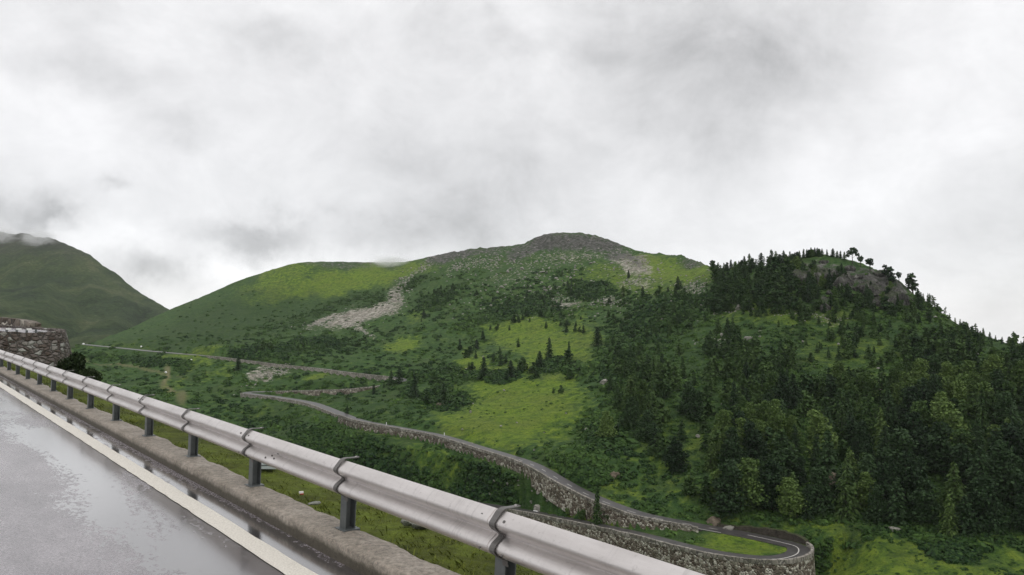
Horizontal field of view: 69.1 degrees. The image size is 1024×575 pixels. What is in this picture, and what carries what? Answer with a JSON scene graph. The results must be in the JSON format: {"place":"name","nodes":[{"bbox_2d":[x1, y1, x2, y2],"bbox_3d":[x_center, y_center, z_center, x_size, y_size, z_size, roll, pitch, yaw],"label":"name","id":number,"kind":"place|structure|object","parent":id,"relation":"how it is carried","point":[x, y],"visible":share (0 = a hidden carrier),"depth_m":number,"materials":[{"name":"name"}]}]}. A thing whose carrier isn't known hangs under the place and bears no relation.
{"place":"outdoors","nodes":[
{"label":"outdoors","id":0,"kind":"place"},
{"bbox_2d":[0,232,168,347],"bbox_3d":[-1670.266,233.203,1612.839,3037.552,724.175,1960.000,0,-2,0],"label":"mountain","id":1,"kind":"structure","parent":0,"point":[80,296],"depth_m":1262.63,"materials":[{"name":"green plant"}]},
{"bbox_2d":[0,375,361,574],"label":"road","id":2,"kind":"structure","parent":0,"point":[71,504],"depth_m":7.49,"materials":[{"name":"grey asphalt"}]},
{"bbox_2d":[0,381,317,574],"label":"road marking","id":3,"kind":"object","parent":2,"relation":"on","point":[274,557],"visible":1,"depth_m":7.96,"materials":[{"name":"paint"}]},
{"bbox_2d":[0,366,460,574],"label":"kerb","id":4,"kind":"structure","parent":2,"relation":"on","point":[362,552],"depth_m":7.57,"materials":[{"name":"concrete"}]},
{"bbox_2d":[0,350,704,574],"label":"guard rail","id":5,"kind":"object","parent":4,"relation":"on","point":[509,541],"visible":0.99,"depth_m":5.76,"materials":[{"name":"metal"}]},
{"bbox_2d":[3,360,542,574],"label":"slope","id":6,"kind":"structure","parent":0,"point":[318,492],"depth_m":8.14,"materials":[{"name":"green plant"}]},
{"bbox_2d":[0,317,40,326],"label":"retaining wall","id":7,"kind":"structure","parent":6,"relation":"on","point":[15,322],"depth_m":72.50,"materials":[{"name":"grey stone"}]},
{"bbox_2d":[0,325,71,366],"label":"retaining wall","id":8,"kind":"structure","parent":6,"relation":"on","point":[51,346],"depth_m":58.45,"materials":[{"name":"grey stone"}]},
{"bbox_2d":[55,351,85,373],"bbox_3d":[-26.936,5.090,45.737,1.703,2.373,1.959,0,-2,0],"label":"bush","id":9,"kind":"object","parent":6,"relation":"on","point":[75,361],"visible":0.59,"depth_m":45.27,"materials":[{"name":"green plant"}]},
{"bbox_2d":[78,368,102,381],"bbox_3d":[-21.537,4.726,37.899,1.236,1.294,1.452,0,-2,0],"label":"bush","id":10,"kind":"object","parent":6,"relation":"on","point":[89,372],"visible":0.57,"depth_m":37.83,"materials":[{"name":"green plant"}]},
{"bbox_2d":[81,344,809,558],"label":"road","id":11,"kind":"structure","parent":0,"point":[792,550],"depth_m":189.52,"materials":[{"name":"grey asphalt"}]},
{"bbox_2d":[0,0,1023,343],"label":"sky","id":12,"kind":"structure","parent":0,"point":[193,149],"materials":[{"name":"white"}]},
{"bbox_2d":[71,232,1023,574],"bbox_3d":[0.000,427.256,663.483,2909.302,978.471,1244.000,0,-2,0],"label":"hillside","id":13,"kind":"structure","parent":0,"point":[309,286],"depth_m":403.86,"materials":[{"name":"green plant"}]},
{"bbox_2d":[240,393,337,416],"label":"retaining wall","id":14,"kind":"structure","parent":13,"relation":"on","point":[244,395],"depth_m":351.98,"materials":[{"name":"stone"}]},
{"bbox_2d":[206,355,388,380],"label":"retaining wall","id":15,"kind":"structure","parent":13,"relation":"on","point":[368,376],"depth_m":429.08,"materials":[{"name":"stone"}]},
{"bbox_2d":[274,385,377,395],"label":"retaining wall","id":16,"kind":"structure","parent":13,"relation":"on","point":[331,391],"depth_m":384.48,"materials":[{"name":"stone"}]},
{"bbox_2d":[338,414,522,473],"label":"retaining wall","id":17,"kind":"structure","parent":13,"relation":"on","point":[512,463],"depth_m":257.19,"materials":[{"name":"stone"}]},
{"bbox_2d":[233,240,847,394],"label":"rubble","id":18,"kind":"object","parent":13,"relation":"on","point":[395,300],"visible":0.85,"depth_m":652.28,"materials":[{"name":"stone"}]},
{"bbox_2d":[72,267,1023,574],"bbox_3d":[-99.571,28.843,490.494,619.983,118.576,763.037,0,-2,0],"label":"shrubbery","id":19,"kind":"object","parent":13,"relation":"on","point":[590,475],"visible":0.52,"depth_m":318.62,"materials":[{"name":"green plant"}]},
{"bbox_2d":[590,486,603,524],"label":"larch tree","id":20,"kind":"object","parent":13,"relation":"on","point":[597,507],"visible":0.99,"depth_m":190.26,"materials":[{"name":"green plant"}]},
{"bbox_2d":[595,410,616,437],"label":"larch tree","id":21,"kind":"object","parent":13,"relation":"on","point":[607,428],"visible":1,"depth_m":235.27,"materials":[{"name":"green plant"}]},
{"bbox_2d":[522,463,698,532],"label":"retaining wall","id":22,"kind":"structure","parent":13,"relation":"on","point":[558,494],"depth_m":196.37,"materials":[{"name":"stone"}]},
{"bbox_2d":[617,396,640,429],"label":"pine tree","id":23,"kind":"object","parent":13,"relation":"on","point":[631,410],"visible":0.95,"depth_m":239.99,"materials":[{"name":"green plant"}]},
{"bbox_2d":[255,257,1023,506],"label":"forest mass","id":24,"kind":"object","parent":13,"relation":"on","point":[770,288],"visible":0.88,"depth_m":287.97,"materials":[{"name":"green plant"}]},
{"bbox_2d":[633,410,662,442],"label":"pine tree","id":25,"kind":"object","parent":13,"relation":"on","point":[646,420],"visible":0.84,"depth_m":230.07,"materials":[{"name":"green plant"}]},
{"bbox_2d":[504,509,815,574],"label":"retaining wall","id":26,"kind":"structure","parent":13,"relation":"on","point":[702,562],"depth_m":164.17,"materials":[{"name":"stone"}]},
{"bbox_2d":[661,439,690,472],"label":"pine tree","id":27,"kind":"object","parent":13,"relation":"on","point":[675,460],"visible":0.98,"depth_m":207.16,"materials":[{"name":"green plant"}]},
{"bbox_2d":[675,381,696,414],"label":"pine tree","id":28,"kind":"object","parent":13,"relation":"on","point":[686,389],"visible":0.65,"depth_m":242.45,"materials":[{"name":"green plant"}]},
{"bbox_2d":[683,389,707,421],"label":"pine tree","id":29,"kind":"object","parent":13,"relation":"on","point":[696,413],"visible":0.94,"depth_m":237.57,"materials":[{"name":"green plant"}]},
{"bbox_2d":[700,433,719,472],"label":"larch tree","id":30,"kind":"object","parent":13,"relation":"on","point":[711,463],"visible":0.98,"depth_m":203.45,"materials":[{"name":"green plant"}]},
{"bbox_2d":[711,409,732,439],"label":"larch tree","id":31,"kind":"object","parent":13,"relation":"on","point":[724,418],"visible":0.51,"depth_m":214.13,"materials":[{"name":"green plant"}]},
{"bbox_2d":[707,458,750,518],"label":"pine tree","id":32,"kind":"object","parent":13,"relation":"on","point":[730,475],"visible":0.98,"depth_m":182.92,"materials":[{"name":"green plant"}]},
{"bbox_2d":[717,427,748,468],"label":"pine tree","id":33,"kind":"object","parent":13,"relation":"on","point":[731,447],"visible":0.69,"depth_m":199.52,"materials":[{"name":"green plant"}]},
{"bbox_2d":[729,417,748,453],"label":"larch tree","id":34,"kind":"object","parent":13,"relation":"on","point":[740,422],"visible":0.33,"depth_m":207.62,"materials":[{"name":"green plant"}]},
{"bbox_2d":[740,401,757,427],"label":"larch tree","id":35,"kind":"object","parent":13,"relation":"on","point":[750,415],"visible":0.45,"depth_m":216.65,"materials":[{"name":"green plant"}]},
{"bbox_2d":[738,421,763,460],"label":"pine tree","id":36,"kind":"object","parent":13,"relation":"on","point":[751,441],"visible":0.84,"depth_m":202.81,"materials":[{"name":"green plant"}]},
{"bbox_2d":[732,457,773,508],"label":"larch tree","id":37,"kind":"object","parent":13,"relation":"on","point":[748,481],"visible":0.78,"depth_m":183.92,"materials":[{"name":"green plant"}]},
{"bbox_2d":[710,523,808,544],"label":"bank wall","id":38,"kind":"structure","parent":13,"relation":"on","point":[782,534],"depth_m":175.56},
{"bbox_2d":[755,400,770,423],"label":"larch tree","id":39,"kind":"object","parent":13,"relation":"on","point":[763,406],"visible":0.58,"depth_m":220.27,"materials":[{"name":"green plant"}]},
{"bbox_2d":[753,460,782,511],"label":"pine tree","id":40,"kind":"object","parent":13,"relation":"on","point":[770,479],"visible":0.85,"depth_m":182.02,"materials":[{"name":"green plant"}]},
{"bbox_2d":[763,398,790,433],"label":"larch tree","id":41,"kind":"object","parent":13,"relation":"on","point":[775,420],"visible":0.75,"depth_m":212.36,"materials":[{"name":"green plant"}]},
{"bbox_2d":[774,446,788,486],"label":"pine tree","id":42,"kind":"object","parent":13,"relation":"on","point":[778,458],"visible":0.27,"depth_m":187.65,"materials":[{"name":"green plant"}]},
{"bbox_2d":[770,374,795,409],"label":"pine tree","id":43,"kind":"object","parent":13,"relation":"on","point":[781,389],"visible":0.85,"depth_m":233.06,"materials":[{"name":"green plant"}]},
{"bbox_2d":[758,434,808,484],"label":"pine tree","id":44,"kind":"object","parent":13,"relation":"on","point":[782,440],"visible":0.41,"depth_m":193.02,"materials":[{"name":"green plant"}]},
{"bbox_2d":[785,415,800,439],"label":"larch tree","id":45,"kind":"object","parent":13,"relation":"on","point":[792,419],"visible":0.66,"depth_m":211.78,"materials":[{"name":"green plant"}]},
{"bbox_2d":[774,477,812,516],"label":"larch tree","id":46,"kind":"object","parent":13,"relation":"on","point":[789,496],"visible":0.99,"depth_m":178.76,"materials":[{"name":"green plant"}]},
{"bbox_2d":[789,373,802,406],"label":"pine tree","id":47,"kind":"object","parent":13,"relation":"on","point":[796,394],"visible":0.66,"depth_m":236.75,"materials":[{"name":"green plant"}]},
{"bbox_2d":[792,456,810,485],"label":"pine tree","id":48,"kind":"object","parent":13,"relation":"on","point":[798,467],"visible":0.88,"depth_m":190.09,"materials":[{"name":"green plant"}]},
{"bbox_2d":[798,483,818,520],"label":"pine tree","id":49,"kind":"object","parent":13,"relation":"on","point":[808,514],"visible":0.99,"depth_m":177.38,"materials":[{"name":"green plant"}]},
{"bbox_2d":[808,434,821,470],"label":"pine tree","id":50,"kind":"object","parent":13,"relation":"on","point":[815,451],"visible":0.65,"depth_m":196.20,"materials":[{"name":"green plant"}]},
{"bbox_2d":[802,467,837,515],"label":"pine tree","id":51,"kind":"object","parent":13,"relation":"on","point":[820,488],"visible":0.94,"depth_m":178.63,"materials":[{"name":"green plant"}]},
{"bbox_2d":[804,409,838,457],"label":"larch tree","id":52,"kind":"object","parent":13,"relation":"on","point":[819,425],"visible":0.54,"depth_m":202.33,"materials":[{"name":"green plant"}]},
{"bbox_2d":[810,430,840,478],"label":"pine tree","id":53,"kind":"object","parent":13,"relation":"on","point":[828,452],"visible":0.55,"depth_m":189.90,"materials":[{"name":"green plant"}]},
{"bbox_2d":[820,374,838,404],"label":"pine tree","id":54,"kind":"object","parent":13,"relation":"on","point":[831,387],"visible":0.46,"depth_m":237.19,"materials":[{"name":"green plant"}]},
{"bbox_2d":[829,360,846,384],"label":"larch tree","id":55,"kind":"object","parent":13,"relation":"on","point":[835,370],"visible":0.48,"depth_m":246.49,"materials":[{"name":"green plant"}]},
{"bbox_2d":[830,388,848,427],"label":"larch tree","id":56,"kind":"object","parent":13,"relation":"on","point":[836,410],"visible":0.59,"depth_m":222.14,"materials":[{"name":"green plant"}]},
{"bbox_2d":[835,404,846,439],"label":"larch tree","id":57,"kind":"object","parent":13,"relation":"on","point":[841,422],"visible":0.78,"depth_m":214.73,"materials":[{"name":"green plant"}]},
{"bbox_2d":[833,272,853,286],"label":"crag","id":58,"kind":"structure","parent":13,"relation":"on","point":[845,280],"depth_m":352.52,"materials":[{"name":"grey stone"}]},
{"bbox_2d":[830,457,860,522],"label":"larch tree","id":59,"kind":"object","parent":13,"relation":"on","point":[847,505],"visible":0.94,"depth_m":174.89,"materials":[{"name":"green plant"}]},
{"bbox_2d":[834,373,856,397],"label":"larch tree","id":60,"kind":"object","parent":13,"relation":"on","point":[845,382],"visible":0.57,"depth_m":235.29,"materials":[{"name":"green plant"}]},
{"bbox_2d":[840,415,856,445],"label":"pine tree","id":61,"kind":"object","parent":13,"relation":"on","point":[850,423],"visible":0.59,"depth_m":209.09,"materials":[{"name":"green plant"}]},
{"bbox_2d":[849,434,866,461],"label":"pine tree","id":62,"kind":"object","parent":13,"relation":"on","point":[856,449],"visible":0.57,"depth_m":198.20,"materials":[{"name":"green plant"}]},
{"bbox_2d":[851,471,876,509],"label":"larch tree","id":63,"kind":"object","parent":13,"relation":"on","point":[865,485],"visible":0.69,"depth_m":176.09,"materials":[{"name":"green plant"}]},
{"bbox_2d":[854,396,879,433],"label":"larch tree","id":64,"kind":"object","parent":13,"relation":"on","point":[869,413],"visible":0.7,"depth_m":214.74,"materials":[{"name":"green plant"}]},
{"bbox_2d":[857,452,876,492],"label":"pine tree","id":65,"kind":"object","parent":13,"relation":"on","point":[866,465],"visible":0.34,"depth_m":182.41,"materials":[{"name":"green plant"}]},
{"bbox_2d":[856,372,879,398],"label":"larch tree","id":66,"kind":"object","parent":13,"relation":"on","point":[867,378],"visible":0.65,"depth_m":235.91,"materials":[{"name":"green plant"}]},
{"bbox_2d":[857,280,883,296],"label":"crag","id":67,"kind":"structure","parent":13,"relation":"on","point":[872,287],"depth_m":344.87,"materials":[{"name":"grey stone"}]},
{"bbox_2d":[863,484,892,524],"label":"pine tree","id":68,"kind":"object","parent":13,"relation":"on","point":[877,502],"visible":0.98,"depth_m":171.09,"materials":[{"name":"green plant"}]},
{"bbox_2d":[870,407,889,454],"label":"larch tree","id":69,"kind":"object","parent":13,"relation":"on","point":[881,422],"visible":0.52,"depth_m":201.49,"materials":[{"name":"green plant"}]},
{"bbox_2d":[874,425,890,462],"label":"pine tree","id":70,"kind":"object","parent":13,"relation":"on","point":[883,439],"visible":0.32,"depth_m":194.16,"materials":[{"name":"green plant"}]},
{"bbox_2d":[871,365,894,403],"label":"larch tree","id":71,"kind":"object","parent":13,"relation":"on","point":[881,382],"visible":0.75,"depth_m":234.12,"materials":[{"name":"green plant"}]},
{"bbox_2d":[868,461,906,506],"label":"pine tree","id":72,"kind":"object","parent":13,"relation":"on","point":[885,477],"visible":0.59,"depth_m":174.57,"materials":[{"name":"green plant"}]},
{"bbox_2d":[881,477,911,526],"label":"pine tree","id":73,"kind":"object","parent":13,"relation":"on","point":[898,511],"visible":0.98,"depth_m":168.47,"materials":[{"name":"green plant"}]},
{"bbox_2d":[889,362,905,385],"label":"larch tree","id":74,"kind":"object","parent":13,"relation":"on","point":[899,366],"visible":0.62,"depth_m":241.91,"materials":[{"name":"green plant"}]},
{"bbox_2d":[876,427,927,475],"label":"pine tree","id":75,"kind":"object","parent":13,"relation":"on","point":[900,439],"visible":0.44,"depth_m":185.27,"materials":[{"name":"green plant"}]},
{"bbox_2d":[889,371,915,403],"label":"larch tree","id":76,"kind":"object","parent":13,"relation":"on","point":[905,379],"visible":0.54,"depth_m":232.83,"materials":[{"name":"green plant"}]},
{"bbox_2d":[892,450,923,508],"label":"pine tree","id":77,"kind":"object","parent":13,"relation":"on","point":[909,477],"visible":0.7,"depth_m":174.28,"materials":[{"name":"green plant"}]},
{"bbox_2d":[895,385,928,419],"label":"pine tree","id":78,"kind":"object","parent":13,"relation":"on","point":[911,395],"visible":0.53,"depth_m":218.50,"materials":[{"name":"green plant"}]},
{"bbox_2d":[903,411,933,463],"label":"pine tree","id":79,"kind":"object","parent":13,"relation":"on","point":[913,421],"visible":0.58,"depth_m":194.30,"materials":[{"name":"green plant"}]},
{"bbox_2d":[908,358,930,385],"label":"larch tree","id":80,"kind":"object","parent":13,"relation":"on","point":[919,370],"visible":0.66,"depth_m":241.10,"materials":[{"name":"green plant"}]},
{"bbox_2d":[910,400,932,429],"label":"larch tree","id":81,"kind":"object","parent":13,"relation":"on","point":[921,409],"visible":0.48,"depth_m":207.34,"materials":[{"name":"green plant"}]},
{"bbox_2d":[905,478,944,524],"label":"pine tree","id":82,"kind":"object","parent":13,"relation":"on","point":[923,497],"visible":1,"depth_m":166.48,"materials":[{"name":"green plant"}]},
{"bbox_2d":[919,377,934,414],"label":"pine tree","id":83,"kind":"object","parent":13,"relation":"on","point":[924,391],"visible":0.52,"depth_m":223.24,"materials":[{"name":"green plant"}]},
{"bbox_2d":[926,353,945,378],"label":"pine tree","id":84,"kind":"object","parent":13,"relation":"on","point":[935,364],"visible":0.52,"depth_m":243.26,"materials":[{"name":"green plant"}]},
{"bbox_2d":[927,374,945,407],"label":"pine tree","id":85,"kind":"object","parent":13,"relation":"on","point":[934,384],"visible":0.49,"depth_m":224.71,"materials":[{"name":"green plant"}]},
{"bbox_2d":[922,421,955,475],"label":"pine tree","id":86,"kind":"object","parent":13,"relation":"on","point":[942,454],"visible":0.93,"depth_m":184.76,"materials":[{"name":"green plant"}]},
{"bbox_2d":[936,361,958,381],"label":"larch tree","id":87,"kind":"object","parent":13,"relation":"on","point":[950,372],"visible":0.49,"depth_m":238.60,"materials":[{"name":"green plant"}]},
{"bbox_2d":[938,494,961,537],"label":"larch tree","id":88,"kind":"object","parent":13,"relation":"on","point":[950,522],"visible":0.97,"depth_m":160.76,"materials":[{"name":"green plant"}]},
{"bbox_2d":[928,401,972,441],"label":"larch tree","id":89,"kind":"object","parent":13,"relation":"on","point":[947,413],"visible":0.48,"depth_m":200.64,"materials":[{"name":"green plant"}]},
{"bbox_2d":[939,461,972,521],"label":"larch tree","id":90,"kind":"object","parent":13,"relation":"on","point":[955,492],"visible":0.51,"depth_m":165.89,"materials":[{"name":"green plant"}]},
{"bbox_2d":[949,379,967,409],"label":"larch tree","id":91,"kind":"object","parent":13,"relation":"on","point":[959,393],"visible":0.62,"depth_m":221.48,"materials":[{"name":"green plant"}]},
{"bbox_2d":[942,443,976,485],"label":"pine tree","id":92,"kind":"object","parent":13,"relation":"on","point":[962,461],"visible":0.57,"depth_m":178.18,"materials":[{"name":"green plant"}]},
{"bbox_2d":[950,428,976,462],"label":"larch tree","id":93,"kind":"object","parent":13,"relation":"on","point":[962,435],"visible":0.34,"depth_m":190.83,"materials":[{"name":"green plant"}]},
{"bbox_2d":[953,494,981,537],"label":"pine tree","id":94,"kind":"object","parent":13,"relation":"on","point":[967,524],"visible":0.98,"depth_m":159.72,"materials":[{"name":"green plant"}]},
{"bbox_2d":[954,360,981,387],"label":"larch tree","id":95,"kind":"object","parent":13,"relation":"on","point":[967,366],"visible":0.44,"depth_m":236.96,"materials":[{"name":"green plant"}]},
{"bbox_2d":[964,443,997,507],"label":"pine tree","id":96,"kind":"object","parent":13,"relation":"on","point":[977,458],"visible":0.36,"depth_m":169.20,"materials":[{"name":"green plant"}]},
{"bbox_2d":[970,388,993,423],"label":"tree","id":97,"kind":"object","parent":13,"relation":"on","point":[981,399],"visible":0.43,"depth_m":213.01,"materials":[{"name":"green plant"}]},
{"bbox_2d":[973,401,991,435],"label":"larch tree","id":98,"kind":"object","parent":13,"relation":"on","point":[984,421],"visible":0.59,"depth_m":205.47,"materials":[{"name":"green plant"}]},
{"bbox_2d":[967,475,1010,536],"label":"pine tree","id":99,"kind":"object","parent":13,"relation":"on","point":[984,501],"visible":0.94,"depth_m":160.37,"materials":[{"name":"green plant"}]},
{"bbox_2d":[979,354,1004,377],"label":"larch tree","id":100,"kind":"object","parent":13,"relation":"on","point":[990,364],"visible":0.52,"depth_m":233.67,"materials":[{"name":"green plant"}]},
{"bbox_2d":[985,426,1002,475],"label":"pine tree","id":101,"kind":"object","parent":13,"relation":"on","point":[996,435],"visible":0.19,"depth_m":180.20,"materials":[{"name":"green plant"}]},
{"bbox_2d":[988,369,1008,397],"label":"pine tree","id":102,"kind":"object","parent":13,"relation":"on","point":[997,381],"visible":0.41,"depth_m":223.71,"materials":[{"name":"green plant"}]},
{"bbox_2d":[981,440,1022,506],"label":"pine tree","id":103,"kind":"object","parent":13,"relation":"on","point":[1003,470],"visible":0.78,"depth_m":169.54,"materials":[{"name":"green plant"}]},
{"bbox_2d":[987,392,1020,426],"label":"pine tree","id":104,"kind":"object","parent":13,"relation":"on","point":[1004,400],"visible":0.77,"depth_m":208.64,"materials":[{"name":"green plant"}]},
{"bbox_2d":[993,422,1023,469],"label":"pine tree","id":105,"kind":"object","parent":13,"relation":"on","point":[1010,432],"visible":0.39,"depth_m":181.35,"materials":[{"name":"green plant"}]},
{"bbox_2d":[999,403,1021,429],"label":"pine tree","id":106,"kind":"object","parent":13,"relation":"on","point":[1011,417],"visible":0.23,"depth_m":199.35,"materials":[{"name":"green plant"}]},
{"bbox_2d":[1000,474,1022,510],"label":"pine tree","id":107,"kind":"object","parent":13,"relation":"on","point":[1013,492],"visible":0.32,"depth_m":166.81,"materials":[{"name":"green plant"}]},
{"bbox_2d":[1007,360,1023,394],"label":"larch tree","id":108,"kind":"object","parent":13,"relation":"on","point":[1017,372],"visible":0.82,"depth_m":226.89,"materials":[{"name":"green plant"}]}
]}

